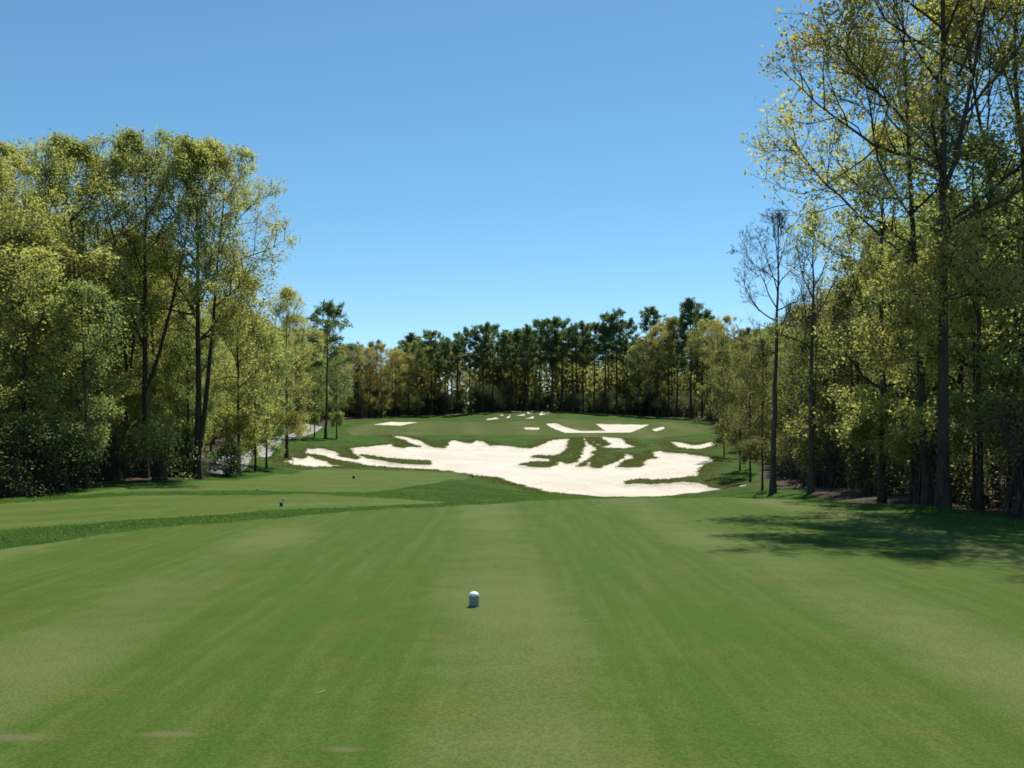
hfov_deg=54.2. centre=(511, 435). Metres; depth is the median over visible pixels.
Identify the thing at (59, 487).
shrub
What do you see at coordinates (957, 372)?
oak tree
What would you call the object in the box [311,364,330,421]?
young tree
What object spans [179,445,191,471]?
shrub
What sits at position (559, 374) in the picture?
pine tree
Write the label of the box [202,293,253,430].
oak tree
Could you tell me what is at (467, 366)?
pine tree
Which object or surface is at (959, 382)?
oak tree
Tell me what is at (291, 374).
young tree
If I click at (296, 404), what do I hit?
shrub
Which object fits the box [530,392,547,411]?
shrub
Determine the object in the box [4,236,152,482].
young tree
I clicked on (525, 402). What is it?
shrub
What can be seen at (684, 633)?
tee lawn
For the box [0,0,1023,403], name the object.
sky
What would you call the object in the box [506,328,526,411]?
pine tree
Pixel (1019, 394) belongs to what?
young tree
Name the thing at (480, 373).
pine tree
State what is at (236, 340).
oak tree
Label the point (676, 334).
oak tree
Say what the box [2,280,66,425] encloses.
oak tree
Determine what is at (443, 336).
pine tree
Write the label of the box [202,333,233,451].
young tree
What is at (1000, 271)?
oak tree
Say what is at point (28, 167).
oak tree
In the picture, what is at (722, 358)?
young tree
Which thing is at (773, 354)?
oak tree
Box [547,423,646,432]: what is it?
sand bunker
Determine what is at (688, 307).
pine tree
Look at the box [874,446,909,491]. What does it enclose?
shrub
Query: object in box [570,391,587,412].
shrub
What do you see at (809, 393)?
young tree
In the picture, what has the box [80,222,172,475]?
young tree
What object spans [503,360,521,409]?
oak tree
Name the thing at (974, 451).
young tree
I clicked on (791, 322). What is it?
young tree
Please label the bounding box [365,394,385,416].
shrub
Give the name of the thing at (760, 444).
shrub
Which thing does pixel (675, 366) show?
pine tree
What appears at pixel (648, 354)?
pine tree
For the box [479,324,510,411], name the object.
pine tree
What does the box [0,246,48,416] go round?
oak tree
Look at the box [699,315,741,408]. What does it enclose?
oak tree
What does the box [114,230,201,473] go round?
young tree
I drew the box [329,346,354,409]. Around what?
oak tree
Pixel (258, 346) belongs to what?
oak tree
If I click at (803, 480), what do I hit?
shrub
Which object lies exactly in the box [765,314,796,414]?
oak tree
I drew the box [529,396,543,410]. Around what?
shrub
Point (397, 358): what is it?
oak tree
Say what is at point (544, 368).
pine tree
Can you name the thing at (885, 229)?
oak tree
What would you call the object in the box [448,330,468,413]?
pine tree
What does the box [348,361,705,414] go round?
woodland trunks
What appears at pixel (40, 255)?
young tree
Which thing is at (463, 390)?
oak tree
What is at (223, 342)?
young tree
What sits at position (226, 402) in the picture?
young tree
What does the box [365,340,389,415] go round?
oak tree
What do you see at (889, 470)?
shrub
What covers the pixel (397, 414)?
shrub
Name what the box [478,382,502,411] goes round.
shrub
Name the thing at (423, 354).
pine tree
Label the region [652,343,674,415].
pine tree
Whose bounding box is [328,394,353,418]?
shrub
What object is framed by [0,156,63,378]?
oak tree
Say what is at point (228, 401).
young tree
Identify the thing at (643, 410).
shrub
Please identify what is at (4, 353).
oak tree
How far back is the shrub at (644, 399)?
177.86 m
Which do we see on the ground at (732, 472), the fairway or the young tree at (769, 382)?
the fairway
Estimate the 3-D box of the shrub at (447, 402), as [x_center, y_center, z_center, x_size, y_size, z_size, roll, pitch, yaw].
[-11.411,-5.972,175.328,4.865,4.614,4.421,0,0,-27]
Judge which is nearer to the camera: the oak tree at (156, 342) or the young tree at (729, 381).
the oak tree at (156, 342)
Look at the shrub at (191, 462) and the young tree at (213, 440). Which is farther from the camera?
the young tree at (213, 440)
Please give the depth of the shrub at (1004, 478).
40.07 m
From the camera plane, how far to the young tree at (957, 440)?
23.74 m
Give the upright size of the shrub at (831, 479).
3.681 m
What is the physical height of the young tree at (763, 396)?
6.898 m
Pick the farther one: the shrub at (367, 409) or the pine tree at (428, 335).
the pine tree at (428, 335)
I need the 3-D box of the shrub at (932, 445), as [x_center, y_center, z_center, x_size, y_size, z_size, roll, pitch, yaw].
[11.569,0.479,27.506,3.330,3.159,3.294,0,0,-20]
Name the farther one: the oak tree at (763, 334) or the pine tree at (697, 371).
the pine tree at (697, 371)
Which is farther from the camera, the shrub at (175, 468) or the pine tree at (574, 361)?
the pine tree at (574, 361)
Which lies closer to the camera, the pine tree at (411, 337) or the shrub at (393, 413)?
the shrub at (393, 413)
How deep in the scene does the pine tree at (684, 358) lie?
190.35 m
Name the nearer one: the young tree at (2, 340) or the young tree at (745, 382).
the young tree at (2, 340)
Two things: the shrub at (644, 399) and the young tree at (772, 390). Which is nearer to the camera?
the young tree at (772, 390)
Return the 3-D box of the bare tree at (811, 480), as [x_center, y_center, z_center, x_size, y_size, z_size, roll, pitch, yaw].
[11.824,-3.285,38.773,4.032,11.518,4.884,0,0,43]
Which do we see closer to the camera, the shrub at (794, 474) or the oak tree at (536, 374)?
the shrub at (794, 474)
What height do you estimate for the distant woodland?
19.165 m
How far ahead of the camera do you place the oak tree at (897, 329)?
39.38 m
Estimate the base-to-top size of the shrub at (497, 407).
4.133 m
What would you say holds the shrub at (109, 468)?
on the forest floor
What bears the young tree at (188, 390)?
on the forest floor
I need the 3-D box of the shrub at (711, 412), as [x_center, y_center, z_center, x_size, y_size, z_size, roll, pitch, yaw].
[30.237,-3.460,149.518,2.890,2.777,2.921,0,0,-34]
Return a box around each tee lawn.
[0,494,444,530]
[0,497,1023,767]
[68,468,468,494]
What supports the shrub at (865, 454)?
on the forest floor
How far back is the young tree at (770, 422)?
78.95 m
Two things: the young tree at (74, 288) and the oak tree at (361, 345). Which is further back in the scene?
the oak tree at (361, 345)
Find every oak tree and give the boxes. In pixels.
[0,129,173,478]
[0,150,78,416]
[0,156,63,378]
[0,191,82,472]
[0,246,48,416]
[2,212,111,399]
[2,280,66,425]
[8,182,128,422]
[48,124,234,477]
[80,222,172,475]
[105,240,205,436]
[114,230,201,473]
[116,133,300,479]
[121,278,182,413]
[128,271,210,417]
[154,303,208,396]
[186,294,223,366]
[201,313,251,427]
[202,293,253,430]
[208,309,261,430]
[239,314,282,396]
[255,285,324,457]
[270,326,298,422]
[277,331,301,382]
[281,327,315,402]
[283,313,321,380]
[292,343,323,422]
[296,340,332,398]
[300,328,330,406]
[309,328,341,402]
[316,359,337,418]
[328,350,354,418]
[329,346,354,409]
[330,346,352,393]
[338,342,358,416]
[338,345,377,417]
[350,344,371,403]
[356,346,382,417]
[364,343,395,417]
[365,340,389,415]
[378,347,405,414]
[382,350,406,416]
[397,355,420,415]
[403,340,434,415]
[420,349,445,414]
[443,351,470,404]
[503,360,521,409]
[525,357,544,400]
[541,353,560,405]
[625,342,652,416]
[637,325,677,417]
[643,317,693,417]
[683,318,730,418]
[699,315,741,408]
[725,348,741,404]
[726,327,759,404]
[733,0,1023,506]
[751,326,797,412]
[758,0,1023,508]
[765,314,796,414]
[766,325,799,423]
[781,288,856,413]
[794,120,964,503]
[804,254,909,469]
[830,214,937,399]
[830,270,909,459]
[837,225,971,481]
[889,0,1023,413]
[898,183,1021,492]
[949,355,971,388]
[980,188,1023,446]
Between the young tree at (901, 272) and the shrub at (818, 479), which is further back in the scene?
the shrub at (818, 479)
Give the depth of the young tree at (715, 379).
134.16 m
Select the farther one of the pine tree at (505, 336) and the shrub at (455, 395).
the shrub at (455, 395)
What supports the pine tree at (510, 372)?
on the forest floor
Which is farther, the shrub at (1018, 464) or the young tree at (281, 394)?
the young tree at (281, 394)
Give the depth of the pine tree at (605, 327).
171.50 m
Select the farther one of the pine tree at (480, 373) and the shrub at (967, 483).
the pine tree at (480, 373)
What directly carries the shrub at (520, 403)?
on the forest floor
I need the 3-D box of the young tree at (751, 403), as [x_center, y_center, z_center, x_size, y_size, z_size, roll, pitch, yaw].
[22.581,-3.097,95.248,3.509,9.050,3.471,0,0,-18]
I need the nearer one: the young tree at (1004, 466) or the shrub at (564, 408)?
the young tree at (1004, 466)
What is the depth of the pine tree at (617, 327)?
170.70 m
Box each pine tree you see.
[305,299,358,438]
[394,339,423,410]
[399,332,425,414]
[409,340,429,383]
[415,329,443,414]
[432,338,456,414]
[438,334,454,413]
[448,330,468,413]
[452,341,468,386]
[455,326,481,413]
[468,321,495,412]
[470,344,493,382]
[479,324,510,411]
[493,329,518,410]
[493,343,509,389]
[500,336,526,408]
[500,349,518,385]
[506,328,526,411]
[514,331,536,410]
[515,324,543,410]
[518,317,557,410]
[525,330,549,390]
[536,315,570,410]
[539,337,565,411]
[539,344,566,410]
[550,317,571,411]
[551,351,570,409]
[556,321,583,411]
[565,320,601,412]
[568,331,586,410]
[580,321,611,413]
[584,343,600,380]
[589,311,622,413]
[592,332,618,404]
[600,308,628,414]
[611,317,642,414]
[627,343,646,377]
[637,305,674,416]
[640,333,658,414]
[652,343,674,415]
[660,316,694,417]
[663,334,680,416]
[670,296,708,417]
[676,347,688,370]
[683,308,724,417]
[685,344,707,416]
[688,354,705,401]
[694,342,719,404]
[708,335,732,368]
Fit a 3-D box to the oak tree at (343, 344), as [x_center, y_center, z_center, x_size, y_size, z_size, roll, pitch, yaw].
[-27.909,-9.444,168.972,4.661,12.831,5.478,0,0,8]
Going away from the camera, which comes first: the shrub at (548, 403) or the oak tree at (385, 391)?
the oak tree at (385, 391)
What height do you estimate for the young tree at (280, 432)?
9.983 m
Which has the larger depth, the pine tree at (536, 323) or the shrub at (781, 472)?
the pine tree at (536, 323)
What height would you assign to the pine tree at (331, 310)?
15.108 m
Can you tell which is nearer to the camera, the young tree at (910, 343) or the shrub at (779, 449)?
the young tree at (910, 343)
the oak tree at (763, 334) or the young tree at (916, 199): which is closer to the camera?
the young tree at (916, 199)
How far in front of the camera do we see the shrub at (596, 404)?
175.96 m
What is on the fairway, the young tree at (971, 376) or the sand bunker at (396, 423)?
the sand bunker at (396, 423)
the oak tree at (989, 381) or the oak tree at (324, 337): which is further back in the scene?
the oak tree at (324, 337)
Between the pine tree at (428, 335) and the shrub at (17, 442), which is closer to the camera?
the shrub at (17, 442)
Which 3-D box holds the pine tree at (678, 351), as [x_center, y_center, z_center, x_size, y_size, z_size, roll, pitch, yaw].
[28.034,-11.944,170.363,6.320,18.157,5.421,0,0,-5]
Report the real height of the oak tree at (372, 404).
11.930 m
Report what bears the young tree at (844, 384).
on the forest floor
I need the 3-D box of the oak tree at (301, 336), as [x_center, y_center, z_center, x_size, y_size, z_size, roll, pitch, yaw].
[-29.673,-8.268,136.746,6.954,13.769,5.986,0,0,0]
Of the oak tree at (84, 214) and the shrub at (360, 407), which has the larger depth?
the shrub at (360, 407)
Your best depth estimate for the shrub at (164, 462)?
51.60 m
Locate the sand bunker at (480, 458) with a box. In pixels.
[306,436,745,496]
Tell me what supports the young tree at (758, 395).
on the forest floor
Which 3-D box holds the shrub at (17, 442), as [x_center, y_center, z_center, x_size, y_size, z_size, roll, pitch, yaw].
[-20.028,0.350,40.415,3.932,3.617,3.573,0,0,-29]
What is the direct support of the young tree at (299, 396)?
on the forest floor
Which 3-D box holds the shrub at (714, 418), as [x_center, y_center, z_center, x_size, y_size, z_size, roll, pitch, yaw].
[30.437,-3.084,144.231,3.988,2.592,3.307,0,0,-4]
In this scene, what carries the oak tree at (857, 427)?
on the forest floor
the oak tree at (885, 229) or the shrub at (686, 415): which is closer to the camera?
the oak tree at (885, 229)
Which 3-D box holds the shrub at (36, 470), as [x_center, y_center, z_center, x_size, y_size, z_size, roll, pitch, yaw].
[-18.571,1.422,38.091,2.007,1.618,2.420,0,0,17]
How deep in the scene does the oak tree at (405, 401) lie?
168.98 m
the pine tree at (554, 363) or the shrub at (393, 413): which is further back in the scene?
the pine tree at (554, 363)
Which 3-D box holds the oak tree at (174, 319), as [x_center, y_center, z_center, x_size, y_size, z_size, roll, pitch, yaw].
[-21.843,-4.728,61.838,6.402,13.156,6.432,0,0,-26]
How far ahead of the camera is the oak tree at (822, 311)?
44.38 m
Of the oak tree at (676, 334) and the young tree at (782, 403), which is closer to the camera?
the young tree at (782, 403)
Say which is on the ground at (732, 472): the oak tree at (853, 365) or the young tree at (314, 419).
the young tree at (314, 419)
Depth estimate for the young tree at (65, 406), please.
44.27 m
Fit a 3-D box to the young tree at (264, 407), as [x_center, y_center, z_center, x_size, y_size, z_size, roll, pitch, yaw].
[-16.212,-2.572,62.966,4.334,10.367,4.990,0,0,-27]
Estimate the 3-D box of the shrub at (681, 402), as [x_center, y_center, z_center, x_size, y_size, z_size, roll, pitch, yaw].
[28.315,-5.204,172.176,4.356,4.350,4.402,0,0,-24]
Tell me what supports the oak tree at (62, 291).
on the forest floor
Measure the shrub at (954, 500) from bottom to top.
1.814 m
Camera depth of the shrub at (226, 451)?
55.28 m
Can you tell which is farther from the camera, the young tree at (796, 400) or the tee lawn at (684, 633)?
the young tree at (796, 400)
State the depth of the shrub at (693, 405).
171.71 m
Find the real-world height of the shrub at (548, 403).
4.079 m
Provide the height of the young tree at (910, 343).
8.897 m
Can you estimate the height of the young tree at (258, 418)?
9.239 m
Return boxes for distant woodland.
[13,351,971,416]
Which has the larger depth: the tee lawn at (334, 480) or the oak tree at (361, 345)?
the oak tree at (361, 345)
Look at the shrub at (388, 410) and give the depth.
169.47 m
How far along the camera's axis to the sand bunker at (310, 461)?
84.07 m
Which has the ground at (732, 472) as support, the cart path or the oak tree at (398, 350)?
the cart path
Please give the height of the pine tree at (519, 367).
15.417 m
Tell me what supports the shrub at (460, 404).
on the forest floor
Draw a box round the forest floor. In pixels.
[32,412,1023,518]
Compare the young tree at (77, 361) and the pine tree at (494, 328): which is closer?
the young tree at (77, 361)
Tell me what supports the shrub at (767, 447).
on the forest floor
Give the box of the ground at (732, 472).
[0,411,1023,549]
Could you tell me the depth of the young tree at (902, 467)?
32.78 m
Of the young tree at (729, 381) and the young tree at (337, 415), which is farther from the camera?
the young tree at (729, 381)
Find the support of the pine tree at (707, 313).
on the forest floor
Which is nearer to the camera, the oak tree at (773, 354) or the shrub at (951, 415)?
the shrub at (951, 415)
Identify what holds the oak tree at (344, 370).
on the forest floor
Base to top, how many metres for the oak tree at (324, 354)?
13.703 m
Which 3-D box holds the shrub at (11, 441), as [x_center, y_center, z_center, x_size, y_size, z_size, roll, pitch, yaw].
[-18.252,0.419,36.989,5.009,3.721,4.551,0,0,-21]
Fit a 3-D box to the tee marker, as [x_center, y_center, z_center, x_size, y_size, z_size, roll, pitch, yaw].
[-0.379,1.629,9.980,0.107,0.154,0.107,0,0,0]
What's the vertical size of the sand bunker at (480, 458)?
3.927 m
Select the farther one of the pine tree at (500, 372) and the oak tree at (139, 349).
the pine tree at (500, 372)
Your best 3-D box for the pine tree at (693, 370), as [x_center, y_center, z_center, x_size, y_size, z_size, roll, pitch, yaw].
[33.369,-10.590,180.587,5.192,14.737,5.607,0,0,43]
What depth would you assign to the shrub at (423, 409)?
173.59 m
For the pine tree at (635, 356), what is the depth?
182.01 m
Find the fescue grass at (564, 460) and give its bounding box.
[259,434,758,493]
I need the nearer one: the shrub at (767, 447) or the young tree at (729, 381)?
the shrub at (767, 447)
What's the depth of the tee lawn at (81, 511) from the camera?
31.23 m
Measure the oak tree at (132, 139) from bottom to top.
17.326 m
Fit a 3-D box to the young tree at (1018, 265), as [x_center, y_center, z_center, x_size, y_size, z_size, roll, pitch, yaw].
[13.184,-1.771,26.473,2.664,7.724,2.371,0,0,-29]
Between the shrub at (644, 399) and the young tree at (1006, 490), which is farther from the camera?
the shrub at (644, 399)
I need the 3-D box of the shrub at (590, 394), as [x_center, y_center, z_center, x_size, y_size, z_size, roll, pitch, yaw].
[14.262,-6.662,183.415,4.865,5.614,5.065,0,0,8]
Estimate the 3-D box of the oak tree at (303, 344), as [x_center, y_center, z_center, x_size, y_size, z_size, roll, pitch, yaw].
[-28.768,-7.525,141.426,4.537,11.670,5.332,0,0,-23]
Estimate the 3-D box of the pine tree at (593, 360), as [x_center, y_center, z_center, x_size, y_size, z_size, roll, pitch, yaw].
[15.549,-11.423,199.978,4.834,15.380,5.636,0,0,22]
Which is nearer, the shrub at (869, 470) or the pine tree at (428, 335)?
the shrub at (869, 470)
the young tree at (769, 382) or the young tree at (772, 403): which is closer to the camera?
the young tree at (772, 403)
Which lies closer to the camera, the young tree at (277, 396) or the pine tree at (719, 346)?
the young tree at (277, 396)
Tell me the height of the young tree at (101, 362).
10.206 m
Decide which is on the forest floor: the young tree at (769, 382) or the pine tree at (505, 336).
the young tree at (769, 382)
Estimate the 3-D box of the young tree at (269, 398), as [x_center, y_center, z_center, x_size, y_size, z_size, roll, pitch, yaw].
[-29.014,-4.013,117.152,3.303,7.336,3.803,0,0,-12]
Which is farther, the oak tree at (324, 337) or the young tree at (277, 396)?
the oak tree at (324, 337)
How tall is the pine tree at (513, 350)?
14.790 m
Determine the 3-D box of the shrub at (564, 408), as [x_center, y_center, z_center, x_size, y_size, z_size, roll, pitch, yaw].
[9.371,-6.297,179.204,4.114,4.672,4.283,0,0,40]
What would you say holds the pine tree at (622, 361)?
on the forest floor
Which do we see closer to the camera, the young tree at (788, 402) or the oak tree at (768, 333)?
the young tree at (788, 402)
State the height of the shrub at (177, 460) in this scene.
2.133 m
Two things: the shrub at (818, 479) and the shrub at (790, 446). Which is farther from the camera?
the shrub at (790, 446)
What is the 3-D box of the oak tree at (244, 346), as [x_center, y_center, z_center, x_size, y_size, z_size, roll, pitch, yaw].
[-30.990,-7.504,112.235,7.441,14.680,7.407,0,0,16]
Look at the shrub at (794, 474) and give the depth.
57.06 m
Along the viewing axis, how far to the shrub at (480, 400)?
178.32 m
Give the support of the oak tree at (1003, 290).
on the ground at (732, 472)
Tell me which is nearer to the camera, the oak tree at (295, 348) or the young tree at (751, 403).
the young tree at (751, 403)
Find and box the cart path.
[206,423,321,473]
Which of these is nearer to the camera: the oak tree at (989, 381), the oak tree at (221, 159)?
the oak tree at (989, 381)
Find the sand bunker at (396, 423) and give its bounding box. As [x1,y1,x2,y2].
[375,422,416,425]
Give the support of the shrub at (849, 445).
on the forest floor
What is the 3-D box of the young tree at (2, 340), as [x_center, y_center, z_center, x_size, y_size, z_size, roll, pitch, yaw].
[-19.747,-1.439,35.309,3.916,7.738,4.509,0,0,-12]
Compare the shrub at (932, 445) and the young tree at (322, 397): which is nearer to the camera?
the shrub at (932, 445)
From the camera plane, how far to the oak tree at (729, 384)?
128.12 m
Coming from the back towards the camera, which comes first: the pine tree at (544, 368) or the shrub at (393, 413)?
the pine tree at (544, 368)
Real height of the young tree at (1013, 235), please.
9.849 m
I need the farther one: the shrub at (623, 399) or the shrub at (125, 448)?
the shrub at (623, 399)
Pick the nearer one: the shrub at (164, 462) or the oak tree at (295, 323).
the shrub at (164, 462)
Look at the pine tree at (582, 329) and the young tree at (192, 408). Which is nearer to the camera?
the young tree at (192, 408)
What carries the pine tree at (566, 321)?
on the forest floor
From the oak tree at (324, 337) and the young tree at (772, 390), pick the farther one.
the oak tree at (324, 337)
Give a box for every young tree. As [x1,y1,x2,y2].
[0,241,100,463]
[0,332,14,407]
[0,350,64,474]
[2,323,69,460]
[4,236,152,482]
[19,234,115,479]
[29,275,135,488]
[53,306,119,404]
[60,296,127,473]
[62,282,139,454]
[152,306,220,476]
[154,332,221,451]
[158,320,218,472]
[168,353,214,470]
[168,363,204,426]
[176,361,222,446]
[202,267,282,473]
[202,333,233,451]
[202,353,224,452]
[207,338,233,442]
[213,341,238,437]
[215,350,243,430]
[217,368,240,428]
[220,315,287,471]
[230,329,297,467]
[233,360,257,433]
[243,352,273,422]
[244,369,272,425]
[257,375,275,425]
[264,355,289,418]
[270,370,291,419]
[282,372,299,425]
[289,382,305,413]
[295,372,309,421]
[298,356,330,436]
[310,378,331,420]
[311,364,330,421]
[321,354,353,438]
[328,377,347,413]
[700,344,744,456]
[707,362,719,421]
[710,363,730,407]
[714,338,764,469]
[716,364,734,412]
[720,377,734,416]
[724,359,743,411]
[725,373,738,416]
[726,347,772,481]
[727,387,736,420]
[731,363,764,430]
[735,333,790,489]
[735,338,766,418]
[740,337,772,446]
[750,365,769,434]
[760,355,785,429]
[760,377,785,449]
[763,350,787,431]
[765,355,787,432]
[765,366,787,436]
[766,358,800,438]
[770,301,849,475]
[776,342,809,448]
[777,353,809,476]
[777,365,803,439]
[779,299,809,479]
[792,344,844,439]
[794,334,853,418]
[795,304,855,463]
[798,289,867,434]
[804,271,878,489]
[810,297,865,461]
[821,275,884,487]
[825,361,875,470]
[826,297,891,490]
[848,228,962,500]
[853,298,909,435]
[856,334,928,461]
[859,288,934,495]
[865,208,972,472]
[869,223,953,495]
[884,191,970,405]
[892,280,992,489]
[904,123,1023,510]
[925,193,1023,508]
[928,354,969,382]
[954,160,1022,505]
[955,228,1022,507]
[965,319,1021,495]
[975,313,1023,466]
[982,257,1023,495]
[995,199,1022,403]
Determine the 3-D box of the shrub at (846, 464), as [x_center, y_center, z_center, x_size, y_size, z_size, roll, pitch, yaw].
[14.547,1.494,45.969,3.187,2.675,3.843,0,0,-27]
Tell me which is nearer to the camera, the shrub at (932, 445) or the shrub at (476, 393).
the shrub at (932, 445)
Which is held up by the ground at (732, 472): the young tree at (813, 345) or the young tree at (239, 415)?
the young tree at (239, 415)
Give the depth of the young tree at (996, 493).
28.02 m
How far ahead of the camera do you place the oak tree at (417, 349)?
171.05 m
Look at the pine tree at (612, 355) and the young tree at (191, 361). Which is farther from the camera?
the pine tree at (612, 355)
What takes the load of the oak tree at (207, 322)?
on the forest floor
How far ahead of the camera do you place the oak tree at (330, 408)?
154.19 m
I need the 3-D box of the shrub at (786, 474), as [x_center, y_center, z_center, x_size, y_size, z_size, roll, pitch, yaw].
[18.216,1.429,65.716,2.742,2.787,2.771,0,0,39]
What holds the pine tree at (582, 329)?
on the forest floor
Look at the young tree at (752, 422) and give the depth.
89.42 m
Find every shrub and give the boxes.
[0,398,90,494]
[0,402,59,477]
[0,441,53,497]
[4,453,52,489]
[13,397,115,491]
[43,430,96,484]
[43,459,96,481]
[82,409,143,480]
[97,435,147,479]
[100,422,139,474]
[104,431,158,477]
[115,400,202,480]
[117,410,180,471]
[117,426,141,474]
[148,447,180,476]
[157,429,202,475]
[164,440,189,473]
[178,455,211,476]
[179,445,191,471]
[203,434,253,476]
[284,393,308,424]
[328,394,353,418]
[343,387,360,416]
[351,396,370,417]
[361,401,377,417]
[364,396,385,416]
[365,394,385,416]
[383,402,394,415]
[387,392,403,415]
[391,399,403,415]
[407,395,420,414]
[410,392,435,414]
[415,389,433,414]
[418,394,437,414]
[430,394,454,413]
[434,390,455,413]
[444,387,468,413]
[453,397,468,412]
[465,382,490,412]
[467,386,492,411]
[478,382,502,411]
[490,391,502,411]
[493,381,521,410]
[514,398,526,409]
[519,395,532,410]
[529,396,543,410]
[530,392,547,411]
[541,390,559,411]
[554,391,570,411]
[563,391,577,411]
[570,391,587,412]
[581,395,596,412]
[582,388,601,410]
[587,396,603,413]
[590,393,608,413]
[596,388,621,413]
[609,394,627,414]
[614,393,632,414]
[623,401,638,415]
[633,396,651,415]
[640,387,658,415]
[641,388,665,416]
[656,398,671,416]
[666,396,685,416]
[667,387,689,416]
[679,393,702,417]
[683,403,689,416]
[705,407,715,419]
[710,409,719,421]
[756,432,769,458]
[756,434,788,469]
[757,430,807,478]
[759,434,770,459]
[763,433,790,472]
[764,442,790,477]
[776,408,826,487]
[776,434,805,472]
[776,440,799,478]
[776,457,790,475]
[789,408,875,488]
[793,454,855,487]
[795,447,850,487]
[797,439,855,487]
[834,435,908,493]
[836,401,886,482]
[841,444,909,490]
[846,452,909,494]
[862,370,1008,503]
[869,395,1013,505]
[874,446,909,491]
[876,367,1000,487]
[908,458,971,502]
[932,424,1017,508]
[950,373,1023,515]
[986,454,1017,488]
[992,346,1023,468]
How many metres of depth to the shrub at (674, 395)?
176.72 m
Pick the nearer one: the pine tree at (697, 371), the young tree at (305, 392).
the young tree at (305, 392)
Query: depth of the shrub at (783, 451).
61.69 m
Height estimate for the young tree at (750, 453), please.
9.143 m
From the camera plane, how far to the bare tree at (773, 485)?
40.94 m
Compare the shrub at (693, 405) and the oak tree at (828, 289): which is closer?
the oak tree at (828, 289)
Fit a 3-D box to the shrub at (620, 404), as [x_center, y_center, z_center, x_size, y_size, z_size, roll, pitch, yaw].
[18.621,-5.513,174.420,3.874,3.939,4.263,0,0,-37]
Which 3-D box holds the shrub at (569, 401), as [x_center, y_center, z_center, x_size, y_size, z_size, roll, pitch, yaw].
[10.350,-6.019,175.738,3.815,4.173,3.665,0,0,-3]
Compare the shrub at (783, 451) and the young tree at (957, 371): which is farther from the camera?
the shrub at (783, 451)
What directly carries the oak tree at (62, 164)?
on the forest floor
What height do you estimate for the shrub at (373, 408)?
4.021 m
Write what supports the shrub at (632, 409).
on the forest floor
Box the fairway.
[345,419,713,438]
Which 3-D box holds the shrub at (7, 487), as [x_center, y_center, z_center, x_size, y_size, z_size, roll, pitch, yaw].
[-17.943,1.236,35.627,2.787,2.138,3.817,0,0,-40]
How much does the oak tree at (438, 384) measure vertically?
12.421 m
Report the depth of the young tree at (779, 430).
77.43 m
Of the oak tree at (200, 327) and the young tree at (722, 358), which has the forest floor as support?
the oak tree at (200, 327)
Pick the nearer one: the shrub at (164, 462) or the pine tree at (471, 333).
the shrub at (164, 462)
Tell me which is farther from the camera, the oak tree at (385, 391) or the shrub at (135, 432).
the oak tree at (385, 391)
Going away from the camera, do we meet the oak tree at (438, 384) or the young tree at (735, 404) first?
the young tree at (735, 404)
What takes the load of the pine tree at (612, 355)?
on the forest floor
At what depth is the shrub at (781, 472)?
67.08 m
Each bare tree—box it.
[726,208,824,493]
[750,207,872,492]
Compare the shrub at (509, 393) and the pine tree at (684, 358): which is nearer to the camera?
the shrub at (509, 393)
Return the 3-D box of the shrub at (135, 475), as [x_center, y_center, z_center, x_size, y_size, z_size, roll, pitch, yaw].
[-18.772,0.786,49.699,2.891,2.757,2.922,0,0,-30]
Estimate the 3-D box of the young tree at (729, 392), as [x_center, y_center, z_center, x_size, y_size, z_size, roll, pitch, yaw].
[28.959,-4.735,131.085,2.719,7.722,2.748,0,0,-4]
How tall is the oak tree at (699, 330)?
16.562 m
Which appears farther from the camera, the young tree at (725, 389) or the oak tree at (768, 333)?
the young tree at (725, 389)
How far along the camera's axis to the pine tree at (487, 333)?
171.70 m
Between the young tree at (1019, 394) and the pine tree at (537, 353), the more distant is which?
the pine tree at (537, 353)
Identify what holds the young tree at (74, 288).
on the ground at (732, 472)
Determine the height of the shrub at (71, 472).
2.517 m
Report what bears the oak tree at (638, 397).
on the ground at (732, 472)
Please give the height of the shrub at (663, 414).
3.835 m
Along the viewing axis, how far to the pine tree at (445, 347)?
169.96 m
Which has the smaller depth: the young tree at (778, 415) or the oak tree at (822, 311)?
the oak tree at (822, 311)
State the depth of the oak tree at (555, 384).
179.50 m
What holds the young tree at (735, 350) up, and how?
on the ground at (732, 472)
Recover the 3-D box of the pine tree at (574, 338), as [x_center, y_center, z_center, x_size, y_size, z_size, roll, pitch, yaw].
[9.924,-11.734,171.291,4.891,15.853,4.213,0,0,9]
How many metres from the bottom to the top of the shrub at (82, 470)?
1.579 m
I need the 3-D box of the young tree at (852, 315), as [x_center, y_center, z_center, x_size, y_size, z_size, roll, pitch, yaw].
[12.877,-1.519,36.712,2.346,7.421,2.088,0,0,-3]
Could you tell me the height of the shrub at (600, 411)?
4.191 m
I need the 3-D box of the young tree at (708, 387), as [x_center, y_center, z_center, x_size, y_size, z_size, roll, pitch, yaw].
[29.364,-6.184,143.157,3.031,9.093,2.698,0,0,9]
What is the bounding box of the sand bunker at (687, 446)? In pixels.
[673,442,714,448]
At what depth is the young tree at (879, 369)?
41.94 m
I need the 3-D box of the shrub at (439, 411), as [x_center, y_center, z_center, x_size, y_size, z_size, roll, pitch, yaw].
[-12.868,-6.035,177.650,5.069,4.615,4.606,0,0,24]
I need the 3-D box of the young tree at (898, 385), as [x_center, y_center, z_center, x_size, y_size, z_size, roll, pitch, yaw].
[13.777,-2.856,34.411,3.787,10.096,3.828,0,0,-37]
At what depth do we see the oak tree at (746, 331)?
122.62 m
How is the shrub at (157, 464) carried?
on the ground at (732, 472)
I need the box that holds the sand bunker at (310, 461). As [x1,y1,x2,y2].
[285,456,338,466]
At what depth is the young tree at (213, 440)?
90.41 m
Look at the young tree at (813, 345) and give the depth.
51.38 m
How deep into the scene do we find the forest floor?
42.16 m

